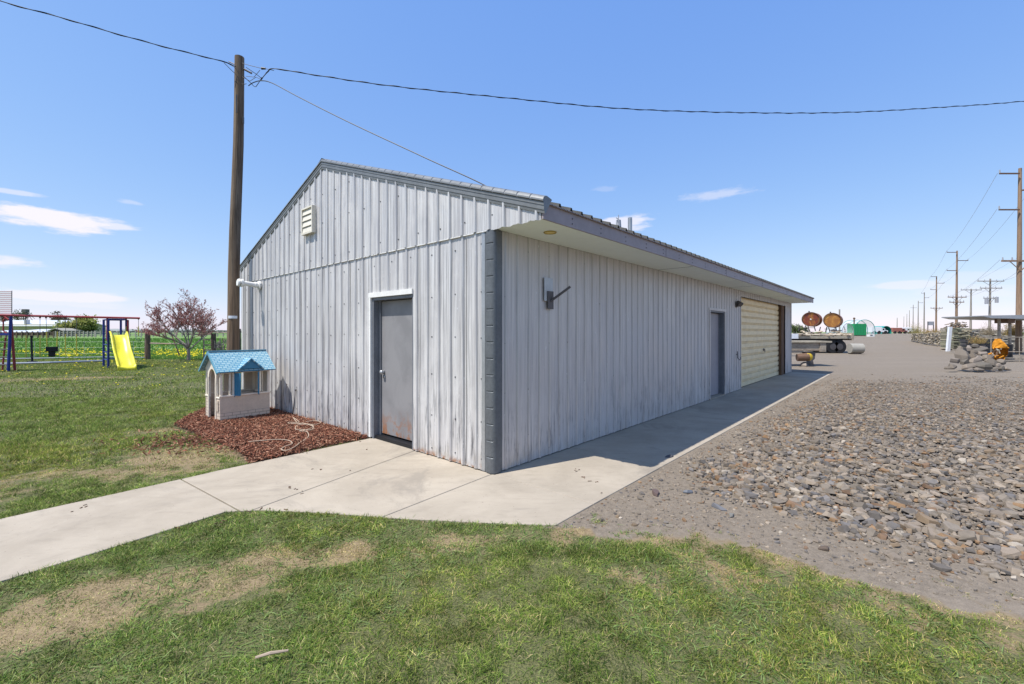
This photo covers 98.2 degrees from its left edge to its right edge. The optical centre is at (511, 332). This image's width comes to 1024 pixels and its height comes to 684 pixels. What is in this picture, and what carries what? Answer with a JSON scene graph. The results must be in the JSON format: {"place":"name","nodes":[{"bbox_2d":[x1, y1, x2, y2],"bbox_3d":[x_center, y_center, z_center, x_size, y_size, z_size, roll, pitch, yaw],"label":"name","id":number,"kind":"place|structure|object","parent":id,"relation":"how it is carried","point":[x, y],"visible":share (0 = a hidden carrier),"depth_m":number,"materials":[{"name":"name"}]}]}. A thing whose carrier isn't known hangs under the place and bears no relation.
{"place":"outdoors","nodes":[
{"label":"outdoors","id":0,"kind":"place"},
{"bbox_2d":[21,309,34,319],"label":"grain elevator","id":1,"kind":"object","parent":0,"point":[25,311],"visible":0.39,"depth_m":124.71,"materials":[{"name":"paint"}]},
{"bbox_2d":[0,320,105,333],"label":"long barn","id":2,"kind":"structure","parent":0,"point":[28,324],"depth_m":105.00,"materials":[{"name":"white paint"}]},
{"bbox_2d":[0,337,226,359],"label":"field grass","id":3,"kind":"structure","parent":0,"point":[19,353],"depth_m":40.44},
{"bbox_2d":[110,329,216,331],"bbox_3d":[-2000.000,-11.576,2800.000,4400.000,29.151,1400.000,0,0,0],"label":"hills","id":4,"kind":"structure","parent":0,"point":[116,330],"depth_m":2508.12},
{"bbox_2d":[0,372,829,582],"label":"pavement","id":5,"kind":"structure","parent":0,"point":[383,478],"depth_m":4.54,"materials":[{"name":"concrete"}]},
{"bbox_2d":[71,441,597,527],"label":"bark litter","id":6,"kind":"object","parent":5,"relation":"on","point":[269,508],"visible":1,"depth_m":4.04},
{"bbox_2d":[0,332,1023,683],"bbox_3d":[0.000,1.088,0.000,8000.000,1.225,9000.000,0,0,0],"label":"ground","id":7,"kind":"structure","parent":0,"point":[902,356],"depth_m":2.92,"materials":[{"name":"plant"}]},
{"bbox_2d":[0,316,14,321],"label":"tree","id":8,"kind":"object","parent":7,"relation":"on","point":[1,318],"visible":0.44,"depth_m":134.35,"materials":[{"name":"green plant"}]},
{"bbox_2d":[12,309,32,319],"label":"tree","id":9,"kind":"object","parent":7,"relation":"on","point":[19,313],"visible":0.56,"depth_m":134.42,"materials":[{"name":"green plant"}]},
{"bbox_2d":[2,330,49,334],"bbox_3d":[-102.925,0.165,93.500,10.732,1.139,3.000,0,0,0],"label":"cattle shed","id":10,"kind":"structure","parent":7,"relation":"on","point":[29,331],"depth_m":94.70,"materials":[{"name":"paint"}]},
{"bbox_2d":[0,331,54,337],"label":"corral fence","id":11,"kind":"object","parent":7,"relation":"on","point":[32,332],"visible":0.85,"depth_m":75.97,"materials":[{"name":"grey wood"}]},
{"bbox_2d":[27,336,37,361],"bbox_3d":[-24.721,0.891,22.869,0.440,1.421,0.320,0,0,0],"label":"standpipe","id":12,"kind":"object","parent":7,"relation":"on","point":[31,342],"visible":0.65,"depth_m":22.83,"materials":[{"name":"metal"}]},
{"bbox_2d":[0,360,101,364],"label":"irrigation pipe","id":13,"kind":"object","parent":7,"relation":"on","point":[54,362],"visible":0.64,"depth_m":22.67,"materials":[{"name":"metal"}]},
{"bbox_2d":[48,311,66,319],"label":"tree","id":14,"kind":"object","parent":7,"relation":"on","point":[54,318],"visible":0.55,"depth_m":134.61,"materials":[{"name":"green plant"}]},
{"bbox_2d":[47,328,82,335],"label":"open shed","id":15,"kind":"structure","parent":7,"relation":"on","point":[63,329],"depth_m":91.13,"materials":[{"name":"paint"}]},
{"bbox_2d":[0,291,140,371],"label":"swing set","id":16,"kind":"object","parent":7,"relation":"on","point":[124,358],"visible":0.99,"depth_m":19.22,"materials":[{"name":"red paint"}]},
{"bbox_2d":[0,356,143,358],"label":"irrigation pipe","id":17,"kind":"object","parent":7,"relation":"on","point":[62,357],"visible":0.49,"depth_m":26.67,"materials":[{"name":"metal"}]},
{"bbox_2d":[55,331,95,336],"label":"corral fence","id":18,"kind":"object","parent":7,"relation":"on","point":[71,332],"visible":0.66,"depth_m":79.88,"materials":[{"name":"paint"}]},
{"bbox_2d":[53,314,102,333],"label":"bush","id":19,"kind":"object","parent":7,"relation":"on","point":[86,323],"visible":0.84,"depth_m":94.23,"materials":[{"name":"green plant"}]},
{"bbox_2d":[34,341,133,357],"bbox_3d":[-26.968,1.080,26.800,9.732,1.100,0.022,0,0,0],"label":"wire fence","id":20,"kind":"object","parent":7,"relation":"on","point":[59,348],"visible":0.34,"depth_m":26.79,"materials":[{"name":"paint"}]},
{"bbox_2d":[2,347,203,385],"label":"dandelions","id":21,"kind":"object","parent":7,"relation":"on","point":[193,353],"visible":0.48,"depth_m":30.61,"materials":[{"name":"yellow plant"}]},
{"bbox_2d":[144,334,150,358],"bbox_3d":[-21.845,0.742,26.597,0.271,1.777,0.281,0,0,26],"label":"fence post","id":22,"kind":"object","parent":7,"relation":"on","point":[147,350],"visible":0.74,"depth_m":26.50,"materials":[{"name":"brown wood"}]},
{"bbox_2d":[149,343,185,344],"bbox_3d":[-20.472,0.677,26.399,2.485,0.115,0.089,0,0,9],"label":"fence rail","id":23,"kind":"object","parent":22,"relation":"attached to","point":[167,343],"visible":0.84,"depth_m":26.37,"materials":[{"name":"grey wood"}]},
{"bbox_2d":[94,331,226,336],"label":"pasture fence","id":24,"kind":"object","parent":7,"relation":"on","point":[141,334],"visible":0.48,"depth_m":83.97,"materials":[{"name":"paint"}]},
{"bbox_2d":[110,329,226,331],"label":"distant windbreak","id":25,"kind":"object","parent":7,"relation":"on","point":[178,331],"visible":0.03,"depth_m":365.04,"materials":[{"name":"green plant"}]},
{"bbox_2d":[135,288,226,359],"bbox_3d":[-18.672,-0.385,25.405,4.213,4.040,4.460,0,0,-33],"label":"ornamental tree","id":26,"kind":"object","parent":7,"relation":"on","point":[200,321],"visible":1,"depth_m":25.12,"materials":[{"name":"pink plant"}]},
{"bbox_2d":[203,339,210,357],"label":"farm gate","id":27,"kind":"structure","parent":7,"relation":"on","point":[204,345],"depth_m":26.01,"materials":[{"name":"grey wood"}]},
{"bbox_2d":[211,333,215,350],"bbox_3d":[-17.147,0.845,25.501,0.263,1.570,0.270,0,0,-20],"label":"fence post","id":28,"kind":"object","parent":7,"relation":"on","point":[213,337],"visible":0.55,"depth_m":25.40,"materials":[{"name":"brown wood"}]},
{"bbox_2d":[67,406,367,462],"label":"bark mulch","id":29,"kind":"object","parent":7,"relation":"on","point":[205,426],"visible":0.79,"depth_m":6.74,"materials":[{"name":"wood"}]},
{"bbox_2d":[198,349,275,420],"bbox_3d":[-5.159,0.971,8.356,0.930,1.268,1.003,0,0,38],"label":"toy playhouse","id":30,"kind":"object","parent":29,"relation":"on","point":[227,396],"visible":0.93,"depth_m":8.18,"materials":[{"name":"plastic"}]},
{"bbox_2d":[205,369,270,398],"bbox_3d":[-5.161,0.925,8.366,0.722,0.510,0.864,0,0,38],"label":"window frame","id":31,"kind":"structure","parent":30,"relation":"in","point":[219,385],"depth_m":8.22,"materials":[{"name":"paint"}]},
{"bbox_2d":[248,416,320,450],"bbox_3d":[-3.449,1.542,6.949,0.759,0.030,2.491,0,0,-9],"label":"rope","id":32,"kind":"object","parent":29,"relation":"on","point":[296,422],"visible":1,"depth_m":6.97,"materials":[{"name":"fabric"}]},
{"bbox_2d":[292,389,295,414],"bbox_3d":[-4.131,1.332,8.424,0.033,0.499,0.090,0,0,18],"label":"iron stake","id":33,"kind":"object","parent":29,"relation":"on","point":[294,402],"visible":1,"depth_m":8.42,"materials":[{"name":"paint"}]},
{"bbox_2d":[214,338,226,350],"bbox_3d":[-16.552,0.955,25.209,0.618,1.299,0.741,0,0,0],"label":"brushwood bundle","id":34,"kind":"object","parent":7,"relation":"on","point":[218,346],"visible":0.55,"depth_m":25.12,"materials":[{"name":"grey wood"}]},
{"bbox_2d":[239,329,240,349],"bbox_3d":[-15.128,0.720,24.498,0.296,1.820,0.293,0,0,20],"label":"fence post","id":35,"kind":"object","parent":7,"relation":"on","point":[240,341],"visible":0.17,"depth_m":24.49,"materials":[{"name":"brown wood"}]},
{"bbox_2d":[226,55,273,349],"bbox_3d":[-5.839,-2.251,9.898,1.116,7.773,0.259,0,0,0],"label":"utility pole","id":36,"kind":"object","parent":7,"relation":"on","point":[233,315],"visible":0.91,"depth_m":9.81,"materials":[{"name":"brown wood"}]},
{"bbox_2d":[0,0,244,86],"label":"overhead cable","id":37,"kind":"object","parent":36,"relation":"attached to","point":[128,37],"visible":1,"depth_m":8.81,"materials":[{"name":"black paint"}]},
{"bbox_2d":[248,80,485,185],"bbox_3d":[-2.943,-3.706,8.332,6.348,3.479,0.019,0,0,26],"label":"service cable","id":38,"kind":"object","parent":36,"relation":"hanging from","point":[369,131],"visible":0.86,"depth_m":8.14,"materials":[{"name":"black paint"}]},
{"bbox_2d":[242,67,1023,113],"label":"overhead cable","id":39,"kind":"object","parent":36,"relation":"attached to","point":[602,106],"visible":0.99,"depth_m":10.92,"materials":[{"name":"black paint"}]},
{"bbox_2d":[0,358,1023,683],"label":"grass","id":40,"kind":"structure","parent":7,"relation":"on","point":[114,402],"depth_m":2.74,"materials":[{"name":"plant"}]},
{"bbox_2d":[255,649,287,658],"bbox_3d":[-1.183,1.583,2.188,0.145,0.020,0.016,0,0,-20],"label":"stick","id":41,"kind":"object","parent":40,"relation":"on","point":[270,653],"visible":1,"depth_m":2.18,"materials":[{"name":"wood"}]},
{"bbox_2d":[236,158,813,473],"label":"metal shed","id":42,"kind":"structure","parent":7,"relation":"on","point":[491,330],"depth_m":6.63,"materials":[{"name":"metal"}]},
{"bbox_2d":[368,288,412,449],"bbox_3d":[-1.686,0.510,6.435,1.105,2.200,0.231,0,0,42],"label":"door","id":43,"kind":"structure","parent":42,"relation":"in","point":[390,315],"depth_m":6.54,"materials":[{"name":"grey metal"}]},
{"bbox_2d":[709,307,725,399],"bbox_3d":[4.978,0.515,10.945,0.207,2.190,1.310,0,0,42],"label":"door","id":44,"kind":"structure","parent":42,"relation":"in","point":[717,322],"depth_m":11.23,"materials":[{"name":"grey metal"}]},
{"bbox_2d":[740,296,783,388],"bbox_3d":[8.351,0.250,14.732,0.192,2.700,6.130,0,0,42],"label":"roller door","id":45,"kind":"structure","parent":42,"relation":"in","point":[761,322],"depth_m":14.49,"materials":[{"name":"beige metal"}]},
{"bbox_2d":[652,489,658,496],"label":"loose stone","id":46,"kind":"object","parent":7,"relation":"on","point":[655,492],"visible":0.94,"depth_m":4.42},
{"bbox_2d":[711,503,726,510],"bbox_3d":[1.908,1.615,4.091,0.036,0.058,0.143,0,0,-31],"label":"loose stone","id":47,"kind":"object","parent":7,"relation":"on","point":[716,506],"visible":0.97,"depth_m":4.09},
{"bbox_2d":[792,334,797,338],"bbox_3d":[18.911,0.867,30.250,0.912,1.525,0.500,0,0,0],"label":"block stack","id":48,"kind":"object","parent":7,"relation":"on","point":[794,336],"visible":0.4,"depth_m":30.00,"materials":[{"name":"paint"}]},
{"bbox_2d":[792,323,805,333],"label":"green bush","id":49,"kind":"object","parent":7,"relation":"on","point":[795,329],"visible":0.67,"depth_m":69.58,"materials":[{"name":"green plant"}]},
{"bbox_2d":[800,362,807,366],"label":"rubble stone","id":50,"kind":"object","parent":7,"relation":"on","point":[803,364],"visible":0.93,"depth_m":21.00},
{"bbox_2d":[792,341,831,365],"bbox_3d":[13.678,1.005,21.577,2.952,1.170,1.446,0,0,0],"label":"timber wagon","id":51,"kind":"object","parent":7,"relation":"on","point":[815,347],"visible":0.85,"depth_m":21.08,"materials":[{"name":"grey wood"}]},
{"bbox_2d":[792,333,853,352],"bbox_3d":[23.645,0.836,35.200,5.076,1.567,2.440,0,0,0],"label":"flatbed trailer","id":52,"kind":"object","parent":7,"relation":"on","point":[837,344],"visible":0.6,"depth_m":34.09,"materials":[{"name":"black paint"}]},
{"bbox_2d":[819,312,842,331],"bbox_3d":[25.799,-0.806,35.648,2.670,1.626,1.555,0,0,0],"label":"rusty tank","id":53,"kind":"object","parent":52,"relation":"on","point":[832,320],"visible":0.98,"depth_m":34.92,"materials":[{"name":"metal"}]},
{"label":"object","id":54,"kind":"object","parent":52,"relation":"on","visible":0},
{"bbox_2d":[798,311,822,330],"bbox_3d":[24.108,-0.885,35.648,2.670,1.587,1.555,0,0,0],"label":"rusty tank","id":55,"kind":"object","parent":54,"relation":"on","point":[811,319],"visible":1,"depth_m":34.92,"materials":[{"name":"metal"}]},
{"bbox_2d":[818,545,828,550],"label":"loose stone","id":56,"kind":"object","parent":7,"relation":"on","point":[825,548],"visible":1,"depth_m":3.32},
{"bbox_2d":[670,374,1023,584],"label":"broken stone","id":57,"kind":"object","parent":7,"relation":"on","point":[1011,502],"visible":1,"depth_m":5.14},
{"bbox_2d":[847,343,864,353],"bbox_3d":[25.524,1.229,32.950,0.856,0.780,0.720,0,0,7],"label":"concrete drum","id":58,"kind":"object","parent":7,"relation":"on","point":[853,348],"visible":0.97,"depth_m":32.70,"materials":[{"name":"paint"}]},
{"bbox_2d":[847,318,865,335],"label":"green bin","id":59,"kind":"object","parent":7,"relation":"on","point":[859,329],"visible":0.91,"depth_m":90.00,"materials":[{"name":"paint"}]},
{"bbox_2d":[840,320,874,334],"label":"hoop greenhouse","id":60,"kind":"object","parent":7,"relation":"on","point":[859,321],"visible":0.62,"depth_m":97.96,"materials":[{"name":"white"}]},
{"bbox_2d":[866,327,887,333],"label":"truck","id":61,"kind":"object","parent":7,"relation":"on","point":[878,330],"visible":0.95,"depth_m":120.00,"materials":[{"name":"white paint"}]},
{"bbox_2d":[871,326,890,333],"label":"teal container","id":62,"kind":"object","parent":7,"relation":"on","point":[888,328],"visible":0.47,"depth_m":131.02,"materials":[{"name":"paint"}]},
{"bbox_2d":[891,328,907,333],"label":"truck","id":63,"kind":"object","parent":7,"relation":"on","point":[896,330],"visible":0.88,"depth_m":150.00,"materials":[{"name":"red paint"}]},
{"bbox_2d":[897,327,911,333],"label":"truck","id":64,"kind":"object","parent":7,"relation":"on","point":[905,328],"visible":0.45,"depth_m":152.03,"materials":[{"name":"white paint"}]},
{"bbox_2d":[910,333,919,341],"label":"stone stack","id":65,"kind":"object","parent":7,"relation":"on","point":[915,337],"visible":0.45,"depth_m":56.66,"materials":[{"name":"beige stone"}]},
{"bbox_2d":[907,323,924,333],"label":"dead weeds","id":66,"kind":"object","parent":65,"relation":"on","point":[915,330],"visible":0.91,"depth_m":56.95,"materials":[{"name":"beige plant"}]},
{"bbox_2d":[917,301,918,329],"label":"power pole","id":67,"kind":"object","parent":7,"relation":"on","point":[918,316],"visible":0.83,"depth_m":171.86,"materials":[{"name":"grey wood"}]},
{"bbox_2d":[921,292,924,332],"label":"power pole","id":68,"kind":"object","parent":7,"relation":"on","point":[924,313],"visible":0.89,"depth_m":137.87,"materials":[{"name":"grey wood"}]},
{"bbox_2d":[919,333,928,343],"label":"stone stack","id":69,"kind":"object","parent":7,"relation":"on","point":[923,338],"visible":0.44,"depth_m":51.74,"materials":[{"name":"beige stone"}]},
{"bbox_2d":[918,326,942,333],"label":"dead weeds","id":70,"kind":"object","parent":69,"relation":"on","point":[933,330],"visible":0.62,"depth_m":50.04,"materials":[{"name":"beige plant"}]},
{"bbox_2d":[927,322,933,330],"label":"sign board","id":71,"kind":"object","parent":7,"relation":"on","point":[930,323],"visible":0.67,"depth_m":72.02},
{"bbox_2d":[927,332,938,345],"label":"stone stack","id":72,"kind":"object","parent":7,"relation":"on","point":[933,338],"visible":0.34,"depth_m":47.45,"materials":[{"name":"beige stone"}]},
{"bbox_2d":[930,276,942,331],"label":"power pole","id":73,"kind":"object","parent":7,"relation":"on","point":[935,308],"visible":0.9,"depth_m":96.90,"materials":[{"name":"brown wood"}]},
{"bbox_2d":[938,332,952,346],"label":"stone stack","id":74,"kind":"object","parent":7,"relation":"on","point":[939,336],"visible":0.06,"depth_m":45.61,"materials":[{"name":"grey stone"}]},
{"bbox_2d":[946,327,952,350],"bbox_3d":[36.513,0.572,37.080,0.440,2.050,0.160,0,0,0],"label":"white post","id":75,"kind":"object","parent":7,"relation":"on","point":[949,337],"visible":0.86,"depth_m":37.00,"materials":[{"name":"paint"}]},
{"bbox_2d":[940,328,969,349],"bbox_3d":[38.997,0.605,39.094,1.406,1.951,1.332,0,0,0],"label":"stone stack","id":76,"kind":"object","parent":7,"relation":"on","point":[955,339],"visible":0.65,"depth_m":38.57,"materials":[{"name":"grey stone"}]},
{"bbox_2d":[943,322,967,330],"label":"stone heap","id":77,"kind":"object","parent":7,"relation":"on","point":[956,325],"visible":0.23,"depth_m":62.62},
{"bbox_2d":[947,251,967,322],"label":"power pole","id":78,"kind":"object","parent":7,"relation":"on","point":[956,297],"visible":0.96,"depth_m":67.37,"materials":[{"name":"brown wood"}]},
{"bbox_2d":[953,329,982,338],"bbox_3d":[40.971,0.636,39.829,1.934,1.877,1.337,0,0,-15],"label":"stone stack","id":79,"kind":"object","parent":7,"relation":"on","point":[972,333],"visible":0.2,"depth_m":39.23,"materials":[{"name":"grey stone"}]},
{"bbox_2d":[961,288,981,328],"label":"power pole","id":80,"kind":"object","parent":7,"relation":"on","point":[970,324],"visible":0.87,"depth_m":83.89,"materials":[{"name":"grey wood"}]},
{"bbox_2d":[959,339,993,353],"bbox_3d":[35.122,1.070,33.501,1.698,1.108,1.119,0,0,0],"label":"stone stack","id":81,"kind":"object","parent":7,"relation":"on","point":[965,343],"visible":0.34,"depth_m":33.23,"materials":[{"name":"grey stone"}]},
{"bbox_2d":[967,336,987,343],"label":"dead weeds","id":82,"kind":"object","parent":7,"relation":"on","point":[978,341],"visible":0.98,"depth_m":30.95,"materials":[{"name":"beige plant"}]},
{"bbox_2d":[973,367,984,370],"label":"rock","id":83,"kind":"object","parent":7,"relation":"on","point":[977,369],"visible":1,"depth_m":17.89,"materials":[{"name":"stone"}]},
{"bbox_2d":[961,363,976,369],"bbox_3d":[18.699,1.375,18.173,0.580,0.219,0.261,-17,-9,6],"label":"rock","id":84,"kind":"object","parent":83,"relation":"on","point":[967,366],"visible":1,"depth_m":18.09,"materials":[{"name":"stone"}]},
{"bbox_2d":[960,359,969,364],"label":"rock","id":85,"kind":"object","parent":84,"relation":"on","point":[965,361],"visible":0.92,"depth_m":18.28,"materials":[{"name":"stone"}]},
{"bbox_2d":[950,358,959,362],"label":"rock","id":86,"kind":"object","parent":85,"relation":"on","point":[954,360],"visible":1,"depth_m":18.36,"materials":[{"name":"stone"}]},
{"bbox_2d":[941,315,1023,343],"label":"metal canopy","id":87,"kind":"object","parent":7,"relation":"on","point":[1000,319],"visible":0.82,"depth_m":31.50,"materials":[{"name":"metal"}]},
{"bbox_2d":[978,322,996,334],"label":"dead weeds","id":88,"kind":"object","parent":7,"relation":"on","point":[986,331],"visible":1,"depth_m":35.90,"materials":[{"name":"beige plant"}]},
{"bbox_2d":[977,279,1003,328],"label":"power pole","id":89,"kind":"object","parent":7,"relation":"on","point":[996,298],"visible":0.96,"depth_m":69.83,"materials":[{"name":"grey wood"}]},
{"bbox_2d":[996,359,1005,364],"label":"rock","id":90,"kind":"object","parent":7,"relation":"on","point":[1002,361],"visible":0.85,"depth_m":18.27,"materials":[{"name":"stone"}]},
{"bbox_2d":[978,337,1023,361],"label":"pipe rack","id":91,"kind":"object","parent":7,"relation":"on","point":[1011,356],"visible":0.58,"depth_m":24.56,"materials":[{"name":"grey metal"}]},
{"bbox_2d":[979,330,1022,350],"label":"stone stack","id":92,"kind":"object","parent":7,"relation":"on","point":[1005,340],"visible":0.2,"depth_m":36.67,"materials":[{"name":"grey stone"}]},
{"bbox_2d":[998,168,1023,353],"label":"power pole","id":93,"kind":"object","parent":7,"relation":"on","point":[1018,324],"visible":0.99,"depth_m":33.40,"materials":[{"name":"brown wood"}]},
{"bbox_2d":[1001,322,1023,335],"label":"dead weeds","id":94,"kind":"object","parent":7,"relation":"on","point":[1006,331],"visible":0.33,"depth_m":34.50,"materials":[{"name":"brown plant"}]},
{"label":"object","id":95,"kind":"object","parent":7,"relation":"on","visible":0},
{"bbox_2d":[973,361,992,368],"bbox_3d":[19.189,1.351,18.188,0.625,0.275,0.486,0,9,0],"label":"rock","id":96,"kind":"object","parent":95,"relation":"on","point":[983,365],"visible":0.84,"depth_m":18.00,"materials":[{"name":"stone"}]},
{"bbox_2d":[969,356,981,362],"bbox_3d":[19.212,1.163,18.432,0.675,0.322,0.338,-10,2,-13],"label":"rock","id":97,"kind":"object","parent":96,"relation":"on","point":[976,359],"visible":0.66,"depth_m":18.30,"materials":[{"name":"stone"}]},
{"bbox_2d":[954,348,970,362],"bbox_3d":[18.929,1.002,18.624,0.586,0.673,0.432,0,0,-26],"label":"rock","id":98,"kind":"object","parent":97,"relation":"on","point":[961,354],"visible":0.82,"depth_m":18.50,"materials":[{"name":"stone"}]},
{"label":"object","id":99,"kind":"object","parent":7,"relation":"on","visible":0},
{"bbox_2d":[948,363,956,368],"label":"rock","id":100,"kind":"object","parent":99,"relation":"on","point":[953,366],"visible":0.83,"depth_m":18.06,"materials":[{"name":"stone"}]},
{"bbox_2d":[0,0,1023,331],"label":"sky","id":101,"kind":"structure","parent":0,"point":[116,151],"materials":[{"name":"blue"}]},
{"bbox_2d":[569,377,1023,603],"bbox_3d":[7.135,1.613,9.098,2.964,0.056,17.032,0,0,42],"label":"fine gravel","id":102,"kind":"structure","parent":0,"point":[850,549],"depth_m":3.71,"materials":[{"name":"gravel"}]},
{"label":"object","id":103,"kind":"object","parent":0,"visible":0},
{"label":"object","id":104,"kind":"object","parent":103,"relation":"on","visible":0},
{"bbox_2d":[986,358,996,366],"bbox_3d":[19.761,1.269,18.255,0.473,0.340,0.207,15,-10,2],"label":"rock","id":105,"kind":"object","parent":104,"relation":"on","point":[992,362],"visible":0.68,"depth_m":18.18,"materials":[{"name":"stone"}]},
{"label":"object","id":106,"kind":"object","parent":105,"relation":"on","visible":0},
{"bbox_2d":[982,354,993,360],"bbox_3d":[19.854,1.038,18.547,0.473,0.283,0.326,-14,5,-20],"label":"rock","id":107,"kind":"object","parent":106,"relation":"on","point":[984,357],"visible":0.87,"depth_m":18.42,"materials":[{"name":"stone"}]},
{"bbox_2d":[977,351,987,355],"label":"rock","id":108,"kind":"object","parent":107,"relation":"on","point":[980,353],"visible":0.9,"depth_m":18.60,"materials":[{"name":"stone"}]},
{"bbox_2d":[988,339,1008,359],"bbox_3d":[20.476,0.740,18.664,0.677,0.927,0.479,0,0,-20],"label":"net bag","id":109,"kind":"object","parent":108,"relation":"on","point":[1000,347],"visible":0.88,"depth_m":18.67,"materials":[{"name":"fabric"}]},
{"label":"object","id":110,"kind":"object","parent":108,"relation":"on","visible":0},
{"bbox_2d":[969,347,987,351],"bbox_3d":[19.878,0.738,18.877,0.674,0.185,0.422,-16,1,8],"label":"rock","id":111,"kind":"object","parent":110,"relation":"on","point":[982,349],"visible":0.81,"depth_m":18.75,"materials":[{"name":"stone"}]},
{"bbox_2d":[971,344,979,347],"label":"rock","id":112,"kind":"object","parent":111,"relation":"on","point":[975,346],"visible":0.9,"depth_m":18.92,"materials":[{"name":"stone"}]}
]}

